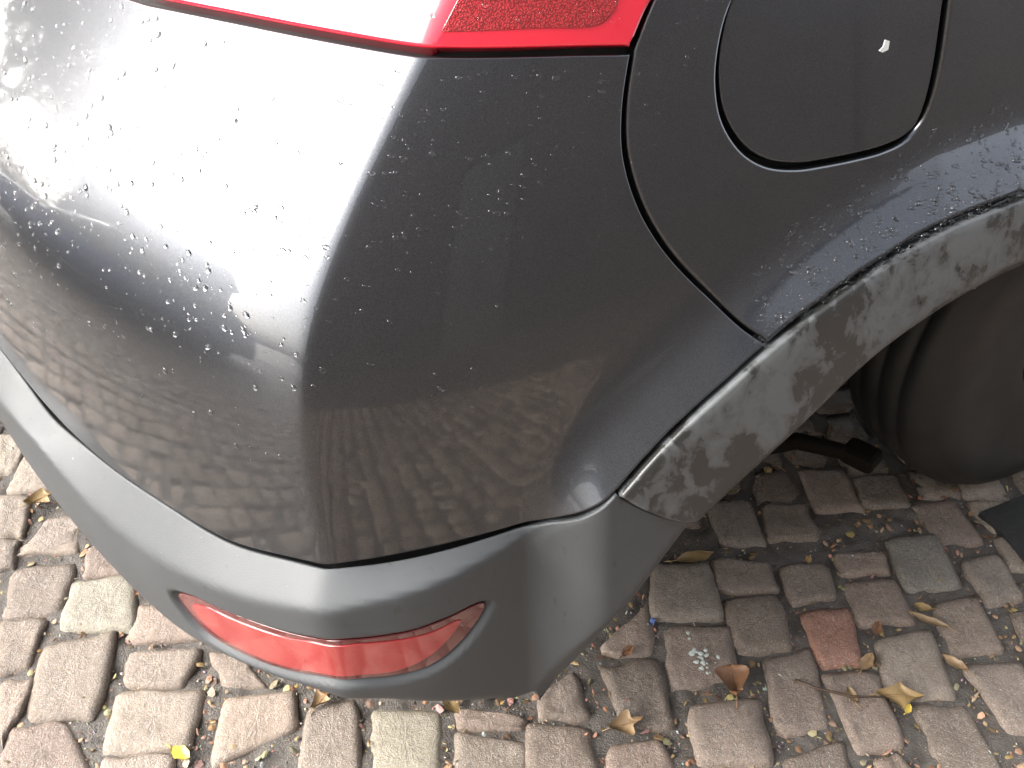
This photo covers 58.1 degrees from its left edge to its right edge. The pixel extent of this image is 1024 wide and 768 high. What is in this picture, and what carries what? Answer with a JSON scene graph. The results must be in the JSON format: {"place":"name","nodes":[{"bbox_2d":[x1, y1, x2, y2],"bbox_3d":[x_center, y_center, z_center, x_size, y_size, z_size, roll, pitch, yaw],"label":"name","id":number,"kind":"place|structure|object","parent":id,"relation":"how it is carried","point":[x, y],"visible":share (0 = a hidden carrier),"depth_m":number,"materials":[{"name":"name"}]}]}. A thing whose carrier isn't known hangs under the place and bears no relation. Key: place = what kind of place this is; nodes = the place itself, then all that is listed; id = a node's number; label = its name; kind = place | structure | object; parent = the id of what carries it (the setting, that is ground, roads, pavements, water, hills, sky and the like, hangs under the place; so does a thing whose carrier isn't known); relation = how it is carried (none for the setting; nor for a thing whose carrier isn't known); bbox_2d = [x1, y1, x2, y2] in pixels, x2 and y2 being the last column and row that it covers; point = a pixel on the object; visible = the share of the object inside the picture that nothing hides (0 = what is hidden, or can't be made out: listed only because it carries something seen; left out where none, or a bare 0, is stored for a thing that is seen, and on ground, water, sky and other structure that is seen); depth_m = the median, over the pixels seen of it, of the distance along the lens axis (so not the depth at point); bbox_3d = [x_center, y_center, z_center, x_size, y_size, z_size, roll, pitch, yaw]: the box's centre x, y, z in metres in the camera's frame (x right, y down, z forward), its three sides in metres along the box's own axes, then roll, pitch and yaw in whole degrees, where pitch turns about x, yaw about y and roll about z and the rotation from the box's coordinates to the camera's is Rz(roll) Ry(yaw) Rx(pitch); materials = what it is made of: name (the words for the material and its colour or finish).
{"place":"outdoors","nodes":[
{"label":"outdoors","id":0,"kind":"place"},
{"bbox_2d":[0,379,1023,767],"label":"pavement","id":1,"kind":"structure","parent":0,"point":[156,711],"depth_m":1.49,"materials":[{"name":"stone"}]},
{"bbox_2d":[19,488,50,507],"bbox_3d":[-0.896,0.215,1.752,0.048,0.013,0.066,9,41,11],"label":"leaf","id":2,"kind":"object","parent":1,"relation":"on","point":[40,495],"visible":0.67,"depth_m":1.75,"materials":[{"name":"yellow plant"}]},
{"bbox_2d":[166,743,189,759],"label":"leaf","id":3,"kind":"object","parent":1,"relation":"on","point":[182,752],"visible":1,"depth_m":1.36,"materials":[{"name":"yellow plant"}]},
{"bbox_2d":[310,691,329,714],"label":"leaf","id":4,"kind":"object","parent":1,"relation":"on","point":[322,697],"visible":0.65,"depth_m":1.43,"materials":[{"name":"beige plant"}]},
{"bbox_2d":[443,701,459,712],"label":"leaf","id":5,"kind":"object","parent":1,"relation":"on","point":[452,706],"visible":0.81,"depth_m":1.42,"materials":[{"name":"brown plant"}]},
{"bbox_2d":[0,0,1023,700],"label":"car","id":6,"kind":"object","parent":1,"relation":"on","point":[436,350],"visible":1,"depth_m":0.91,"materials":[{"name":"grey paint"}]},
{"bbox_2d":[0,405,1023,767],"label":"leaf litter","id":7,"kind":"object","parent":1,"relation":"on","point":[534,697],"visible":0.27,"depth_m":1.46,"materials":[{"name":"brown plant"}]},
{"bbox_2d":[0,408,1023,767],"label":"grit","id":8,"kind":"object","parent":1,"relation":"on","point":[484,734],"visible":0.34,"depth_m":1.46,"materials":[{"name":"grey gravel"}]},
{"bbox_2d":[602,709,643,734],"bbox_3d":[0.168,0.515,1.395,0.066,0.014,0.040,-14,48,1],"label":"leaf","id":9,"kind":"object","parent":1,"relation":"on","point":[624,721],"visible":1,"depth_m":1.40,"materials":[{"name":"beige plant"}]},
{"bbox_2d":[619,645,632,658],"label":"leaf","id":10,"kind":"object","parent":1,"relation":"on","point":[627,650],"visible":1,"depth_m":1.50,"materials":[{"name":"brown plant"}]},
{"bbox_2d":[650,617,655,625],"bbox_3d":[0.235,0.400,1.549,0.009,0.011,0.012,19,44,22],"label":"plastic scrap","id":11,"kind":"object","parent":1,"relation":"on","point":[652,620],"visible":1,"depth_m":1.55,"materials":[{"name":"blue plastic"}]},
{"bbox_2d":[665,550,713,562],"bbox_3d":[0.317,0.311,1.643,0.093,0.007,0.028,-10,35,-11],"label":"leaf","id":12,"kind":"object","parent":1,"relation":"on","point":[694,556],"visible":1,"depth_m":1.65,"materials":[{"name":"plant"}]},
{"bbox_2d":[715,662,748,709],"bbox_3d":[0.349,0.472,1.446,0.053,0.014,0.082,-5,40,5],"label":"leaf","id":13,"kind":"object","parent":1,"relation":"on","point":[732,677],"visible":1,"depth_m":1.46,"materials":[{"name":"brown plant"}]},
{"bbox_2d":[794,679,883,697],"bbox_3d":[0.510,0.479,1.438,0.135,0.009,0.013,9,41,11],"label":"twig","id":14,"kind":"object","parent":1,"relation":"on","point":[819,688],"visible":1,"depth_m":1.44,"materials":[{"name":"brown wood"}]},
{"bbox_2d":[847,686,860,707],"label":"leaf","id":15,"kind":"object","parent":1,"relation":"on","point":[850,691],"visible":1,"depth_m":1.44,"materials":[{"name":"brown plant"}]},
{"bbox_2d":[858,653,873,674],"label":"leaf","id":16,"kind":"object","parent":1,"relation":"on","point":[866,661],"visible":1,"depth_m":1.48,"materials":[{"name":"beige plant"}]},
{"bbox_2d":[872,621,881,638],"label":"leaf","id":17,"kind":"object","parent":1,"relation":"on","point":[876,627],"visible":1,"depth_m":1.53,"materials":[{"name":"brown plant"}]},
{"bbox_2d":[869,680,923,710],"bbox_3d":[0.598,0.483,1.434,0.082,0.010,0.052,2,44,9],"label":"leaf","id":18,"kind":"object","parent":1,"relation":"on","point":[899,693],"visible":1,"depth_m":1.44,"materials":[{"name":"yellow plant"}]},
{"bbox_2d":[904,704,911,714],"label":"leaf","id":19,"kind":"object","parent":1,"relation":"on","point":[908,708],"visible":1,"depth_m":1.42,"materials":[{"name":"yellow plant"}]},
{"bbox_2d":[913,602,936,610],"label":"leaf","id":20,"kind":"object","parent":1,"relation":"on","point":[921,606],"visible":1,"depth_m":1.56,"materials":[{"name":"yellow plant"}]},
{"bbox_2d":[909,611,959,633],"bbox_3d":[0.705,0.397,1.537,0.082,0.009,0.016,19,42,21],"label":"leaf","id":21,"kind":"object","parent":1,"relation":"on","point":[929,620],"visible":1,"depth_m":1.54,"materials":[{"name":"brown plant"}]},
{"bbox_2d":[942,654,974,675],"bbox_3d":[0.714,0.450,1.474,0.055,0.008,0.018,30,57,36],"label":"leaf","id":22,"kind":"object","parent":1,"relation":"on","point":[955,662],"visible":1,"depth_m":1.48,"materials":[{"name":"beige plant"}]},
{"bbox_2d":[978,495,1023,561],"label":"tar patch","id":23,"kind":"object","parent":1,"relation":"on","point":[1005,520],"visible":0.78,"depth_m":1.71,"materials":[{"name":"black asphalt"}]}
]}

